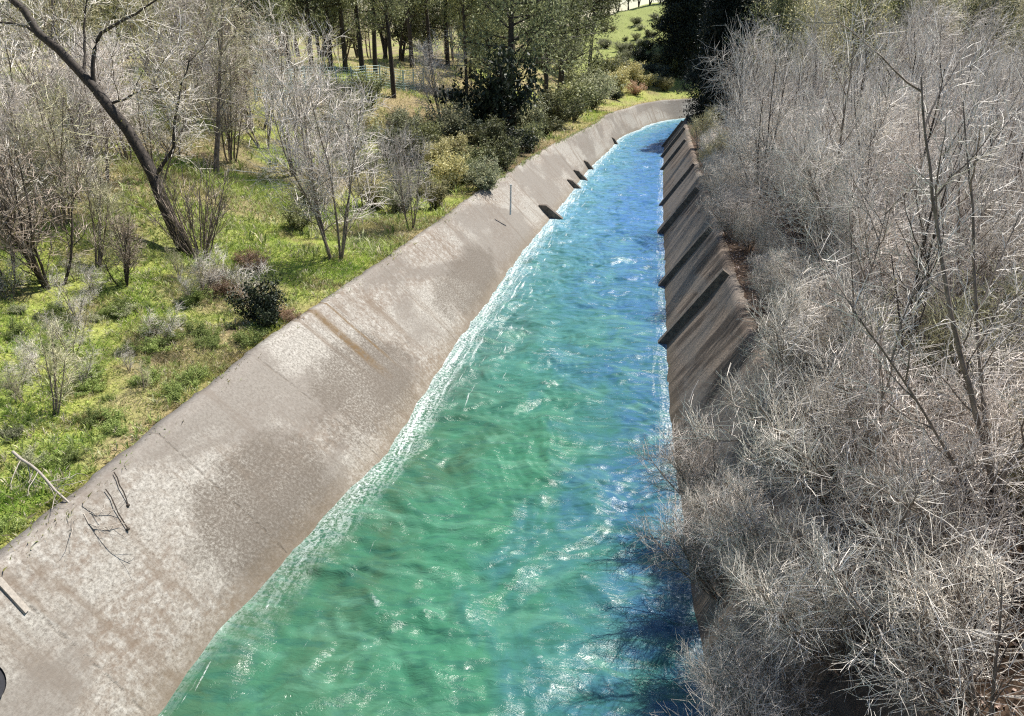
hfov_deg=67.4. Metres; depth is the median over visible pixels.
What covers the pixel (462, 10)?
pine tree
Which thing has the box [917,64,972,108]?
bare shrub
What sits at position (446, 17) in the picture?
pine tree
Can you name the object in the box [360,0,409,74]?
pine tree
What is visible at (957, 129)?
bare shrub
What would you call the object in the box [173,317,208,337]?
weed clump
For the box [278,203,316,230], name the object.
broom bush
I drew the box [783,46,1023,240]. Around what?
bare shrub
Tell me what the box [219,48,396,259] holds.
bare shrub
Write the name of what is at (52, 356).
dead weed
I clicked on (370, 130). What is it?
broom bush
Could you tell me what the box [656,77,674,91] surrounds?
slope bush
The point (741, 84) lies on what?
bare sapling
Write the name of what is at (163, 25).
broadleaf tree
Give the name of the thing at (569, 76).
slope bush
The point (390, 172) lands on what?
broom bush
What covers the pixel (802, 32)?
tall tree
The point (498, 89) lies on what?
round bush
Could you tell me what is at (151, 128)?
bare shrub
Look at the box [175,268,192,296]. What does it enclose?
dead weed
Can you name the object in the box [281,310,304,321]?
dead weed clump
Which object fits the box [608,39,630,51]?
scrub bush
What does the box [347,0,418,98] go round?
pine tree
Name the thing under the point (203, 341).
weed clump
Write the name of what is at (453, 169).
broom bush
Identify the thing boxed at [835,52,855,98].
bare sapling
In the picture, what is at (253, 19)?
pine tree
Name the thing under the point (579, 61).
broadleaf tree
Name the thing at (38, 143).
bare shrub
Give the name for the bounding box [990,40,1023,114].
bare sapling
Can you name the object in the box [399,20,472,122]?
bare shrub
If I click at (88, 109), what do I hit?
bare shrub
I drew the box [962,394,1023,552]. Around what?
bare shrub
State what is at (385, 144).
broom bush
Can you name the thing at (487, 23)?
pine tree
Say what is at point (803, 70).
bare sapling
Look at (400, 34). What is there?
broadleaf tree
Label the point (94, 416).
weed clump
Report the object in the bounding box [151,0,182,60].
pine tree
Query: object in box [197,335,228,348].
weed clump
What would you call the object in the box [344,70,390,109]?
broom bush
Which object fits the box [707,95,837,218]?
bare shrub
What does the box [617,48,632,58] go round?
scrub bush
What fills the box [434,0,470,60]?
bare tree
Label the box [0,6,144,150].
bare shrub
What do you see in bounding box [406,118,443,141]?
broom bush
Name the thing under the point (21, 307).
weed clump
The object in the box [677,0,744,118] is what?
dark conifer
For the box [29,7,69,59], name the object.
broadleaf tree
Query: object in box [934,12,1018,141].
bare sapling
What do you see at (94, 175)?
bare shrub
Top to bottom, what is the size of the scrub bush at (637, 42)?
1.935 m
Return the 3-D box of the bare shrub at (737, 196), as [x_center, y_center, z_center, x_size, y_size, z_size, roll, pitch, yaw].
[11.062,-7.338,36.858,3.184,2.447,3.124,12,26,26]
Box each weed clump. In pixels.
[0,319,37,340]
[0,420,20,437]
[0,423,24,441]
[0,513,28,536]
[1,303,30,314]
[14,417,35,426]
[16,444,46,468]
[24,399,39,410]
[27,312,51,320]
[31,454,62,468]
[32,337,65,351]
[40,298,73,313]
[40,319,74,334]
[42,310,76,324]
[53,442,90,468]
[67,359,110,380]
[71,377,108,396]
[71,402,108,426]
[73,372,101,384]
[85,315,103,321]
[86,404,130,426]
[94,419,128,438]
[96,300,130,316]
[97,392,116,403]
[101,296,142,311]
[107,302,141,317]
[109,338,141,356]
[111,429,127,436]
[125,363,165,387]
[128,336,174,354]
[135,354,152,363]
[135,362,151,369]
[139,313,174,337]
[140,300,158,307]
[149,379,188,400]
[157,327,186,347]
[167,313,187,327]
[169,378,183,388]
[171,364,208,385]
[172,296,187,304]
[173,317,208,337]
[178,282,214,306]
[185,335,217,349]
[195,326,222,338]
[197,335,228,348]
[203,267,226,280]
[207,278,242,295]
[227,287,247,299]
[229,327,272,346]
[230,247,259,262]
[235,250,269,272]
[277,303,295,316]
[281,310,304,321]
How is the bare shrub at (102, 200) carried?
on the ground at (626, 24)
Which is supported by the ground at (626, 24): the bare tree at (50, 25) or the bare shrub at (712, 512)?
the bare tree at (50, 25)
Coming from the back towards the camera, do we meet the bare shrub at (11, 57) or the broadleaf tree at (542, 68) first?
the broadleaf tree at (542, 68)
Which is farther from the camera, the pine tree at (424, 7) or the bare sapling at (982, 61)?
the pine tree at (424, 7)
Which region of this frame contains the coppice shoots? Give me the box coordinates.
[120,149,242,259]
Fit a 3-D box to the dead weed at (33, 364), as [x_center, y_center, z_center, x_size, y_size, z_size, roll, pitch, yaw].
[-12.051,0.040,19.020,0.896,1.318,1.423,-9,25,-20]
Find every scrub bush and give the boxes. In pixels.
[595,38,611,47]
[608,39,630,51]
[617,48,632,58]
[623,41,635,50]
[631,32,641,39]
[632,38,646,45]
[635,23,646,29]
[637,70,658,81]
[637,73,657,87]
[639,41,653,48]
[643,29,655,36]
[643,62,667,71]
[647,13,659,18]
[652,72,672,85]
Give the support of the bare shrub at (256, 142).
on the ground at (626, 24)
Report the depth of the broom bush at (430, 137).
49.63 m
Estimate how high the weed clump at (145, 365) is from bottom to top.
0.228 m
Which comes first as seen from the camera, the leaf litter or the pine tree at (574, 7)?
the leaf litter
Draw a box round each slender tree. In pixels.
[800,53,876,263]
[814,147,953,492]
[841,270,986,563]
[844,31,917,190]
[844,180,965,473]
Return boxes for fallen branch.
[8,450,146,543]
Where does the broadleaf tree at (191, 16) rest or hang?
on the ground at (626, 24)
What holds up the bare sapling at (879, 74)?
on the ground at (626, 24)
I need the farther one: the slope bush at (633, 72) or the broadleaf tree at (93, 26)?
the slope bush at (633, 72)
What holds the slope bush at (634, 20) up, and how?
on the ground at (626, 24)
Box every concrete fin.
[538,204,562,218]
[567,179,580,188]
[573,169,587,180]
[584,160,593,169]
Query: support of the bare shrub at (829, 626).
on the ground at (626, 24)
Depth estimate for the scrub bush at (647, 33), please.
164.22 m
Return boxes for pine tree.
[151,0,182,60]
[198,0,287,74]
[230,0,263,70]
[239,0,316,64]
[268,0,290,65]
[269,0,351,69]
[302,0,358,69]
[316,0,364,72]
[325,0,364,71]
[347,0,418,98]
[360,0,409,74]
[398,0,443,67]
[404,0,432,67]
[415,0,471,64]
[441,0,488,97]
[446,0,581,133]
[451,0,520,75]
[507,0,617,92]
[516,0,588,94]
[560,0,627,71]
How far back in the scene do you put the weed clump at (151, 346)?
21.30 m
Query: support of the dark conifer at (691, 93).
on the ground at (626, 24)
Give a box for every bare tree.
[1,0,44,51]
[2,0,106,97]
[8,0,122,79]
[11,1,59,59]
[13,0,117,77]
[30,0,76,52]
[90,0,135,58]
[93,0,191,98]
[106,0,183,75]
[128,2,152,51]
[142,0,209,75]
[173,0,279,172]
[184,0,256,60]
[278,0,304,58]
[288,6,307,49]
[335,0,371,58]
[346,2,381,57]
[359,0,439,61]
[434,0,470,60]
[690,0,858,151]
[723,0,758,60]
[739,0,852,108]
[752,0,849,138]
[763,0,908,109]
[799,0,846,59]
[800,0,902,105]
[816,0,863,101]
[821,0,861,63]
[853,0,1008,99]
[862,0,976,98]
[874,0,1023,104]
[897,18,1007,85]
[953,8,1019,87]
[955,0,1023,76]
[959,0,1023,53]
[1005,0,1023,36]
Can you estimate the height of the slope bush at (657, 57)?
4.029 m
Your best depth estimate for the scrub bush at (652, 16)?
174.44 m
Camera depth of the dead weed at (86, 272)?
24.78 m
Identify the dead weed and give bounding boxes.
[0,250,26,299]
[0,351,41,395]
[0,362,28,402]
[2,333,45,377]
[16,334,37,361]
[35,309,58,339]
[37,262,107,314]
[38,308,95,354]
[42,338,100,386]
[43,341,65,373]
[53,289,94,327]
[57,249,88,281]
[75,256,101,293]
[108,336,134,372]
[134,359,153,391]
[135,300,187,341]
[160,241,189,278]
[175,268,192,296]
[185,242,231,297]
[186,250,228,295]
[214,249,277,309]
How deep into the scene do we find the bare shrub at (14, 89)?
27.13 m
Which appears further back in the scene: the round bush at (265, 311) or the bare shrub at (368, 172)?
the bare shrub at (368, 172)
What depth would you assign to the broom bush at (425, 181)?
44.23 m
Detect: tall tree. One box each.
[741,0,821,117]
[742,0,844,100]
[763,0,825,106]
[816,0,900,80]
[826,0,906,83]
[849,0,933,69]
[887,0,971,75]
[892,0,971,72]
[921,0,977,62]
[955,0,1023,74]
[956,0,1023,80]
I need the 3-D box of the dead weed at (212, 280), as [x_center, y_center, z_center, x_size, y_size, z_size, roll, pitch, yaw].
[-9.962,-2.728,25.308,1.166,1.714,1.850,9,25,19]
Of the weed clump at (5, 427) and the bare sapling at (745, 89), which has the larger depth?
the bare sapling at (745, 89)
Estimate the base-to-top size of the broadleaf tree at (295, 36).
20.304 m
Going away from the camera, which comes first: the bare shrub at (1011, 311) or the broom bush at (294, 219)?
the bare shrub at (1011, 311)
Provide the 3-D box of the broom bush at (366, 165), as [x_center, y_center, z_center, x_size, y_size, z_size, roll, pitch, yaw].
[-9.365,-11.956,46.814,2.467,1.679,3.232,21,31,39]
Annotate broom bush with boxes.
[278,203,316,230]
[284,180,324,211]
[302,72,364,105]
[303,104,344,139]
[323,88,375,123]
[331,112,380,153]
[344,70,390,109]
[346,150,381,173]
[346,166,395,208]
[359,112,387,137]
[369,159,405,189]
[371,178,416,212]
[374,125,409,157]
[376,125,445,165]
[387,105,426,131]
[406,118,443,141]
[406,175,431,195]
[412,174,452,208]
[418,136,454,173]
[424,97,473,138]
[425,149,471,191]
[438,131,471,159]
[443,119,489,144]
[453,142,498,167]
[454,152,504,191]
[459,113,508,148]
[459,157,487,183]
[477,131,523,170]
[499,124,538,154]
[509,91,550,132]
[514,119,548,151]
[535,85,590,127]
[536,77,601,120]
[537,112,569,135]
[567,68,622,110]
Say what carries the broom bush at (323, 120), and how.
on the ground at (626, 24)
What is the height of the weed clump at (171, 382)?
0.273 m
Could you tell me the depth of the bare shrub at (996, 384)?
12.36 m
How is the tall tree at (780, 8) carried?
on the ground at (626, 24)
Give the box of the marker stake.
[509,184,511,214]
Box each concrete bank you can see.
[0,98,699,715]
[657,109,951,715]
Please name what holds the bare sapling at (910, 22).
on the ground at (626, 24)
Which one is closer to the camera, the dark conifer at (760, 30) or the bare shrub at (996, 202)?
the bare shrub at (996, 202)
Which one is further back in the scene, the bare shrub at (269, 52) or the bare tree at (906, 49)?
the bare tree at (906, 49)
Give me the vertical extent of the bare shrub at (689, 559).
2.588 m
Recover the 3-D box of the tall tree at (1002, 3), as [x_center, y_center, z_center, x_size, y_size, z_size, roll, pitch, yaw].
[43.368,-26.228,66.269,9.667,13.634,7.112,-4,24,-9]
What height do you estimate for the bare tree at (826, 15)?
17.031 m
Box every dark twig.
[105,489,129,530]
[113,472,129,506]
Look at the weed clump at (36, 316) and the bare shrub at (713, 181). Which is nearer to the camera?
the weed clump at (36, 316)
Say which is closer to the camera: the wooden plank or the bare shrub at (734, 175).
the wooden plank
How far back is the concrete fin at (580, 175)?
68.46 m
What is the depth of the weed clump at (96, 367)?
19.40 m
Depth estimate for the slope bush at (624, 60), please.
138.76 m
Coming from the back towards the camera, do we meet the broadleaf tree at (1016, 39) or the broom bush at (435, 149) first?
the broadleaf tree at (1016, 39)
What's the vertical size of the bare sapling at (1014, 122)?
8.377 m
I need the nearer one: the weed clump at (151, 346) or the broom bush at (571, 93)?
the weed clump at (151, 346)
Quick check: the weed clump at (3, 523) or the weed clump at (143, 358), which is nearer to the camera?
the weed clump at (3, 523)
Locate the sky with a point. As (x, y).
(634, 4)
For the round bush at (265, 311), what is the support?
on the ground at (626, 24)
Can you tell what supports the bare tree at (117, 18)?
on the ground at (626, 24)
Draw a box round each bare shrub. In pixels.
[0,0,67,138]
[0,0,70,113]
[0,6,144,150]
[0,8,58,168]
[0,46,112,225]
[0,53,144,200]
[0,61,69,205]
[0,82,76,212]
[0,83,106,222]
[0,126,94,289]
[0,143,41,240]
[0,146,49,280]
[1,51,70,127]
[1,121,71,231]
[24,25,149,181]
[30,49,117,152]
[41,7,154,135]
[43,53,112,165]
[49,134,140,266]
[50,30,162,161]
[62,0,172,127]
[62,126,116,213]
[80,208,147,285]
[111,77,213,181]
[124,0,230,136]
[125,81,210,158]
[140,0,242,120]
[143,36,233,127]
[155,40,204,126]
[180,31,266,162]
[181,48,295,147]
[187,0,290,128]
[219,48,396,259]
[229,0,374,175]
[273,79,372,183]
[303,66,370,174]
[313,121,390,210]
[364,121,438,228]
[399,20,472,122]
[619,476,750,604]
[621,404,745,513]
[644,667,829,715]
[668,596,780,715]
[670,338,899,551]
[672,455,807,578]
[676,620,831,715]
[678,457,770,556]
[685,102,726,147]
[694,127,736,174]
[694,154,751,212]
[696,130,722,163]
[696,182,769,240]
[698,125,734,152]
[699,122,730,144]
[699,152,726,179]
[703,353,808,457]
[704,145,748,179]
[704,145,752,192]
[706,81,836,196]
[706,487,837,633]
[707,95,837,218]
[708,159,754,194]
[708,179,772,227]
[709,153,749,182]
[718,81,870,229]
[719,494,889,701]
[722,62,846,171]
[725,99,814,207]
[728,87,900,253]
[731,203,772,249]
[737,251,923,411]
[738,253,929,438]
[740,253,810,310]
[742,249,789,284]
[749,214,785,255]
[751,227,793,263]
[752,62,933,261]
[753,56,951,302]
[754,243,815,295]
[757,114,1023,361]
[759,117,827,218]
[760,272,911,394]
[760,277,821,327]
[762,231,810,271]
[774,279,1023,521]
[775,473,1023,715]
[777,311,1023,582]
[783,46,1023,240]
[783,136,1023,390]
[788,280,843,325]
[792,394,1023,646]
[798,72,874,125]
[804,97,1009,279]
[806,96,919,186]
[810,50,916,125]
[819,43,1023,245]
[824,89,1023,352]
[827,256,1023,431]
[857,56,1022,132]
[869,76,1023,411]
[870,660,1023,715]
[885,92,1020,147]
[891,206,1023,314]
[898,297,1023,494]
[911,45,1023,280]
[913,272,1023,389]
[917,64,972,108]
[918,61,1023,135]
[931,31,1023,110]
[952,80,1022,147]
[961,278,1023,368]
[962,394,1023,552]
[972,59,1023,146]
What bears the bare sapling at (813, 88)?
on the ground at (626, 24)
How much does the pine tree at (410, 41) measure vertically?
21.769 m
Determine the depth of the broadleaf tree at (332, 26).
102.14 m
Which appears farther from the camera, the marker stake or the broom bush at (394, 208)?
the marker stake
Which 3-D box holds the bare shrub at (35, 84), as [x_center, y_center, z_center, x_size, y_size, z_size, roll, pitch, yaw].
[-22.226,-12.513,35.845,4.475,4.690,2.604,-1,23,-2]
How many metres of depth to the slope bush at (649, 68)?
139.32 m
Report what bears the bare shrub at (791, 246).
on the ground at (626, 24)
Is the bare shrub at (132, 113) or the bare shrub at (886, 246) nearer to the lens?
the bare shrub at (886, 246)
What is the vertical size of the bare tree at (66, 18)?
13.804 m
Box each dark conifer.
[643,0,702,68]
[653,0,674,21]
[654,0,711,78]
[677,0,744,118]
[678,3,714,110]
[682,51,706,115]
[700,0,760,116]
[704,6,740,80]
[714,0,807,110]
[725,0,793,117]
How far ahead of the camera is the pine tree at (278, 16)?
65.28 m
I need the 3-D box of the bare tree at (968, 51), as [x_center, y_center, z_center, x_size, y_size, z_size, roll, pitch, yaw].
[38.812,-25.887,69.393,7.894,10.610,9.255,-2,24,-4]
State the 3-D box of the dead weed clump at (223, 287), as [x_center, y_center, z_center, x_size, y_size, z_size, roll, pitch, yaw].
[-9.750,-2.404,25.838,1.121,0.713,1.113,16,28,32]
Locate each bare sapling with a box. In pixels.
[17,312,86,415]
[714,8,773,162]
[716,34,772,156]
[731,57,782,213]
[734,53,763,190]
[742,4,830,225]
[766,32,791,107]
[771,20,836,120]
[772,30,831,197]
[786,30,822,118]
[794,0,902,294]
[796,9,845,108]
[817,1,897,251]
[832,11,913,155]
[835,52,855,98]
[839,34,1023,408]
[853,1,968,142]
[854,55,874,99]
[859,34,916,123]
[872,2,982,299]
[878,48,932,136]
[879,28,909,104]
[880,41,908,85]
[883,68,926,150]
[894,25,938,99]
[897,20,1023,310]
[898,25,947,96]
[902,1,961,140]
[929,27,1023,302]
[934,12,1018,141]
[954,76,1023,272]
[963,1,1016,97]
[963,35,1010,88]
[983,60,1023,181]
[987,41,1023,105]
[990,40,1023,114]
[998,38,1023,386]
[1006,37,1023,97]
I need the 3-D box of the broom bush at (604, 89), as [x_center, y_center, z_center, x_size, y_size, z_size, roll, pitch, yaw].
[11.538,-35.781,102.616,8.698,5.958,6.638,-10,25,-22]
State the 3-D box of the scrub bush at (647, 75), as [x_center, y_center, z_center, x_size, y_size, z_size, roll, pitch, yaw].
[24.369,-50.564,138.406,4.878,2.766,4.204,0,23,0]
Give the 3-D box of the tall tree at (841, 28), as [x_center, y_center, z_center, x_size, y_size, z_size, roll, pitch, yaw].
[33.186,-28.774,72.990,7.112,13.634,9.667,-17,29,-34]
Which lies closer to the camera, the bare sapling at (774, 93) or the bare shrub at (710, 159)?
the bare sapling at (774, 93)
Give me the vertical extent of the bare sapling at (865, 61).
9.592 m
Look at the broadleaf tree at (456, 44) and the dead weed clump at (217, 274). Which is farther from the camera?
the broadleaf tree at (456, 44)
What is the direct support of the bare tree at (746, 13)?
on the ground at (626, 24)
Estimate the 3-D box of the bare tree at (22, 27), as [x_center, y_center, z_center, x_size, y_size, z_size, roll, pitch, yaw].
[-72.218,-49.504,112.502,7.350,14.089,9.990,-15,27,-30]
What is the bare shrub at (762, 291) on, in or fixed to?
on the ground at (626, 24)
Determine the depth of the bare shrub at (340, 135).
42.18 m
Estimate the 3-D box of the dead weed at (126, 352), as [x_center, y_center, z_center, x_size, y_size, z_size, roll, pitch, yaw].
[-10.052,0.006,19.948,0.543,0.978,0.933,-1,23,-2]
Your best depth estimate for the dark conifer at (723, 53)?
90.27 m
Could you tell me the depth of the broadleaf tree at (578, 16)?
163.28 m
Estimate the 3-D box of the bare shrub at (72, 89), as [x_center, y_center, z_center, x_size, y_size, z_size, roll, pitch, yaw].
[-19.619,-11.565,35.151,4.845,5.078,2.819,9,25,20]
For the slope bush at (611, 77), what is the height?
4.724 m
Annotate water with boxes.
[158,118,710,715]
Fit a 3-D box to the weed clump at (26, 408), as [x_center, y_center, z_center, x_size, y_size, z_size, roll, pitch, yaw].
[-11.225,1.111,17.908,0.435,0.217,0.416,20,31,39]
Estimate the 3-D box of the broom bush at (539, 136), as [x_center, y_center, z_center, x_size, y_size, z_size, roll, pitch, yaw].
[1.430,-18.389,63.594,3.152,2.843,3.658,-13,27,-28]
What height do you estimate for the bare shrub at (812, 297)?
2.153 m
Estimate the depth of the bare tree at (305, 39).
141.79 m
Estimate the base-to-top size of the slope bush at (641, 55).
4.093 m
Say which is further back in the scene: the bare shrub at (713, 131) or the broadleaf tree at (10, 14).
the broadleaf tree at (10, 14)
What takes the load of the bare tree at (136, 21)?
on the ground at (626, 24)
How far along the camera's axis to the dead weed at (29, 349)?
19.84 m
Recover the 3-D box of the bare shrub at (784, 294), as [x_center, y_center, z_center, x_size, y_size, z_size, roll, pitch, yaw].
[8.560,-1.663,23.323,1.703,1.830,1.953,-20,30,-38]
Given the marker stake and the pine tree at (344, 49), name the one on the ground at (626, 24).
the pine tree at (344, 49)
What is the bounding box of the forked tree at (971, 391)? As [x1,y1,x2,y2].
[794,12,1023,655]
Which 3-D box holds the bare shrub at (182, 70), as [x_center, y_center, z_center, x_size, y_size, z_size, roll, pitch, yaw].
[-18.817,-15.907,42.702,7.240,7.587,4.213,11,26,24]
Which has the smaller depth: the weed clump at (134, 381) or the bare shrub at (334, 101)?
the weed clump at (134, 381)
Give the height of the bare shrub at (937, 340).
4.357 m
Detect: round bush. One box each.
[225,272,289,327]
[429,37,548,129]
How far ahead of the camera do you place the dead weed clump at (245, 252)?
29.20 m
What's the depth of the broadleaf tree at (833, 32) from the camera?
83.87 m
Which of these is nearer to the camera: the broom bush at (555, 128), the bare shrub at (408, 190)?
the bare shrub at (408, 190)
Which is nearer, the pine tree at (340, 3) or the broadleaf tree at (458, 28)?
the pine tree at (340, 3)
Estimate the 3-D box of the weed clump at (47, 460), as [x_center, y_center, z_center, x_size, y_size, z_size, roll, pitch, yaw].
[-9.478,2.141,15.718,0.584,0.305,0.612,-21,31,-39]
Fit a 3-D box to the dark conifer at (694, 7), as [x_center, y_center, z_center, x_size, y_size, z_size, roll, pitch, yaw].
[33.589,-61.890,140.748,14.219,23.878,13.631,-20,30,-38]
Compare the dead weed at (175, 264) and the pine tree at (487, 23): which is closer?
the dead weed at (175, 264)
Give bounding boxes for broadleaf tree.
[0,1,44,43]
[0,11,48,61]
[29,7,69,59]
[31,0,92,55]
[68,0,129,57]
[79,0,143,59]
[149,1,189,43]
[151,0,230,51]
[164,0,213,43]
[231,1,295,56]
[280,32,306,55]
[286,2,314,56]
[289,0,364,57]
[301,0,364,57]
[331,10,371,57]
[349,0,413,59]
[379,0,432,61]
[404,2,443,62]
[422,1,457,56]
[442,3,472,52]
[446,0,507,79]
[522,31,567,74]
[557,34,588,81]
[566,1,589,29]
[567,2,591,32]
[569,13,590,45]
[609,0,627,10]
[723,0,820,118]
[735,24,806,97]
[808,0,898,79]
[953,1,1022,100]
[998,22,1023,90]
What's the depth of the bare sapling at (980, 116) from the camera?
18.91 m
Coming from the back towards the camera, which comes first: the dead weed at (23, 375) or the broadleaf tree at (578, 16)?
the broadleaf tree at (578, 16)
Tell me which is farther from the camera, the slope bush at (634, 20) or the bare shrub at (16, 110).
the slope bush at (634, 20)
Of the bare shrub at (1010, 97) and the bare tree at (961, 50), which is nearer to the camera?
the bare shrub at (1010, 97)
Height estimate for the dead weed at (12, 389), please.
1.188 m
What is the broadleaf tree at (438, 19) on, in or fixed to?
on the ground at (626, 24)
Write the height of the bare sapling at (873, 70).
9.571 m
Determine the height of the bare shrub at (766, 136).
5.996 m
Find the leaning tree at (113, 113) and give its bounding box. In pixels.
[0,0,240,255]
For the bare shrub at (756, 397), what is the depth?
17.05 m
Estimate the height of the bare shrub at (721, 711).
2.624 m
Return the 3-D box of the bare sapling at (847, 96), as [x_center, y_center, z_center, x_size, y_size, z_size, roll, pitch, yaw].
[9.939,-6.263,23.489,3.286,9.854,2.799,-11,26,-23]
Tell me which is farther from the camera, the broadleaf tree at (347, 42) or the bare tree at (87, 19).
the broadleaf tree at (347, 42)
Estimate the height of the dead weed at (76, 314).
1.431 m
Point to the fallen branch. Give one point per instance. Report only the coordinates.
(39, 472)
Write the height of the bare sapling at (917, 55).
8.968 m
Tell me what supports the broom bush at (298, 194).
on the ground at (626, 24)
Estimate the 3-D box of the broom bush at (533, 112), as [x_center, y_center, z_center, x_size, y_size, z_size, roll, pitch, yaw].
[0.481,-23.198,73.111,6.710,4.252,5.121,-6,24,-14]
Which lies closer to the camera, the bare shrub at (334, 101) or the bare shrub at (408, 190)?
the bare shrub at (408, 190)
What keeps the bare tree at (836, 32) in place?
on the ground at (626, 24)
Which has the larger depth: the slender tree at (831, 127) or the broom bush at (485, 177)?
the broom bush at (485, 177)
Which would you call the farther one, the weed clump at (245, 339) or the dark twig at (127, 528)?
the weed clump at (245, 339)
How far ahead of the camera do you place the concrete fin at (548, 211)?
52.87 m
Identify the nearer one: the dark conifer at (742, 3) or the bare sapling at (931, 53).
the bare sapling at (931, 53)
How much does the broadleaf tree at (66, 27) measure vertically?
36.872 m
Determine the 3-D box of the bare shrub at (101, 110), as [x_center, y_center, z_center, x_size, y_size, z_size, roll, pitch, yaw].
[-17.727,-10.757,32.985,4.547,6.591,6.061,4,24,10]
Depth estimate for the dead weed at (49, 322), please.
21.37 m
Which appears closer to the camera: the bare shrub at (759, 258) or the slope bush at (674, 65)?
the bare shrub at (759, 258)
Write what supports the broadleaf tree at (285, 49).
on the ground at (626, 24)
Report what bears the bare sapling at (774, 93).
on the ground at (626, 24)
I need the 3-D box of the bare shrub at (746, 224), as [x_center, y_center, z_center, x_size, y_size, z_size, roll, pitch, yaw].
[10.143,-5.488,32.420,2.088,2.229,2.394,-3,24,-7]
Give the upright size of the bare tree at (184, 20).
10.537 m
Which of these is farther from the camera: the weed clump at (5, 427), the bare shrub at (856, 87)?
the bare shrub at (856, 87)
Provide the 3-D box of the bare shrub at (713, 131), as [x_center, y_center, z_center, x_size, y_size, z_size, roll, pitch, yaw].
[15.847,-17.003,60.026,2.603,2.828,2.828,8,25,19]
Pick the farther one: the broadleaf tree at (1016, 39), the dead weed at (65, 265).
the broadleaf tree at (1016, 39)
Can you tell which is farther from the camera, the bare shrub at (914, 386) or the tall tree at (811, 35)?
the tall tree at (811, 35)
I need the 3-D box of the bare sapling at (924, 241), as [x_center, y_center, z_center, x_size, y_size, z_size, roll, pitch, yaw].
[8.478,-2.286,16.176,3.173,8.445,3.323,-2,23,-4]
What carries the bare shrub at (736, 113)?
on the ground at (626, 24)
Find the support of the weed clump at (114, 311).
on the ground at (626, 24)
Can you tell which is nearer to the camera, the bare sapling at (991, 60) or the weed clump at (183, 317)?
the weed clump at (183, 317)
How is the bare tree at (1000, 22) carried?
on the ground at (626, 24)
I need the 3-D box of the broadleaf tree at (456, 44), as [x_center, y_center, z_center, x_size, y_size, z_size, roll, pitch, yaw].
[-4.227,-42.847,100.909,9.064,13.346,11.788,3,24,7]
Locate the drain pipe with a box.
[0,667,6,696]
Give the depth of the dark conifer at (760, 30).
84.58 m
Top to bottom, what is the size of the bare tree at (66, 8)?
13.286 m
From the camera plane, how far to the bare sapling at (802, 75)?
38.49 m
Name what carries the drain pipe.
attached to the concrete bank at (258, 466)
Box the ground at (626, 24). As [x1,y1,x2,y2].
[0,2,1023,715]
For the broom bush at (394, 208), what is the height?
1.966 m
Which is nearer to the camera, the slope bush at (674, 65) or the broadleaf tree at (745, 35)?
the broadleaf tree at (745, 35)
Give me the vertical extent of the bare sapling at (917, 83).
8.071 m
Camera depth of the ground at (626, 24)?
26.81 m
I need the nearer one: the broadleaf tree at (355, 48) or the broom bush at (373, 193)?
the broom bush at (373, 193)
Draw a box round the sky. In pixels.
[1,0,1023,27]
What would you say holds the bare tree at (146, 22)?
on the ground at (626, 24)
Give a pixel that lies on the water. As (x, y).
(464, 548)
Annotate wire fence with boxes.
[252,64,423,100]
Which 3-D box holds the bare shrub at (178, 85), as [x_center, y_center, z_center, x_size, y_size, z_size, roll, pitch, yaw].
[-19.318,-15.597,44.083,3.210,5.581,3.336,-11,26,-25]
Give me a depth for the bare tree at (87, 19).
51.64 m
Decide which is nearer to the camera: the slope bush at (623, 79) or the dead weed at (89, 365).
the dead weed at (89, 365)
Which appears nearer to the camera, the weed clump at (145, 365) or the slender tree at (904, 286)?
the slender tree at (904, 286)
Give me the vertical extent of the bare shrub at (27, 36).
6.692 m
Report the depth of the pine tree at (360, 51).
80.81 m
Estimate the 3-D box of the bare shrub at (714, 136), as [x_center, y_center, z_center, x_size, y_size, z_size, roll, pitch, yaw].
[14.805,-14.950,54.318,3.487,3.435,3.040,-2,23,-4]
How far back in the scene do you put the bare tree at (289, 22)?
110.53 m
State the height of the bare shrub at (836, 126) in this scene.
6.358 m
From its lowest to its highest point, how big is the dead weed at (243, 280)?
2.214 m
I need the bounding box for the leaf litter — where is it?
[699,170,1023,715]
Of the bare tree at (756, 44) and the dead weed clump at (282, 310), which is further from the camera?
the bare tree at (756, 44)
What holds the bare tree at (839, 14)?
on the ground at (626, 24)
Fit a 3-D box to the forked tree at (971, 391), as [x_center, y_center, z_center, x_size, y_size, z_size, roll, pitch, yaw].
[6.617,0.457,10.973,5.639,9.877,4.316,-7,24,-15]
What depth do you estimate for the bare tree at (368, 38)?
123.46 m
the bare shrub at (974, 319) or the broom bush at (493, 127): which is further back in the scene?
the broom bush at (493, 127)
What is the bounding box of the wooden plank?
[0,577,29,613]
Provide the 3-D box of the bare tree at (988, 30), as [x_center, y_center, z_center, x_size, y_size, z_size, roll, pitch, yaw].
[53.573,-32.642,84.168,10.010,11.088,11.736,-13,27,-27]
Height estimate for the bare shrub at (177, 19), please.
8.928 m
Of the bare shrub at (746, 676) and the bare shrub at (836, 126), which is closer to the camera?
the bare shrub at (746, 676)
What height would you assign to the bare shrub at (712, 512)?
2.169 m
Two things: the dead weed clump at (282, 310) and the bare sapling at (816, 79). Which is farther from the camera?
the bare sapling at (816, 79)
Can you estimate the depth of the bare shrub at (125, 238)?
25.16 m
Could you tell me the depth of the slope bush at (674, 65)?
143.57 m
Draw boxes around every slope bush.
[564,61,607,87]
[569,69,625,99]
[583,52,625,73]
[605,66,631,90]
[606,86,626,99]
[613,60,646,83]
[615,54,643,73]
[624,79,646,94]
[630,43,656,64]
[631,16,641,24]
[638,60,677,79]
[642,38,656,48]
[649,51,671,66]
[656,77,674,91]
[661,57,687,76]

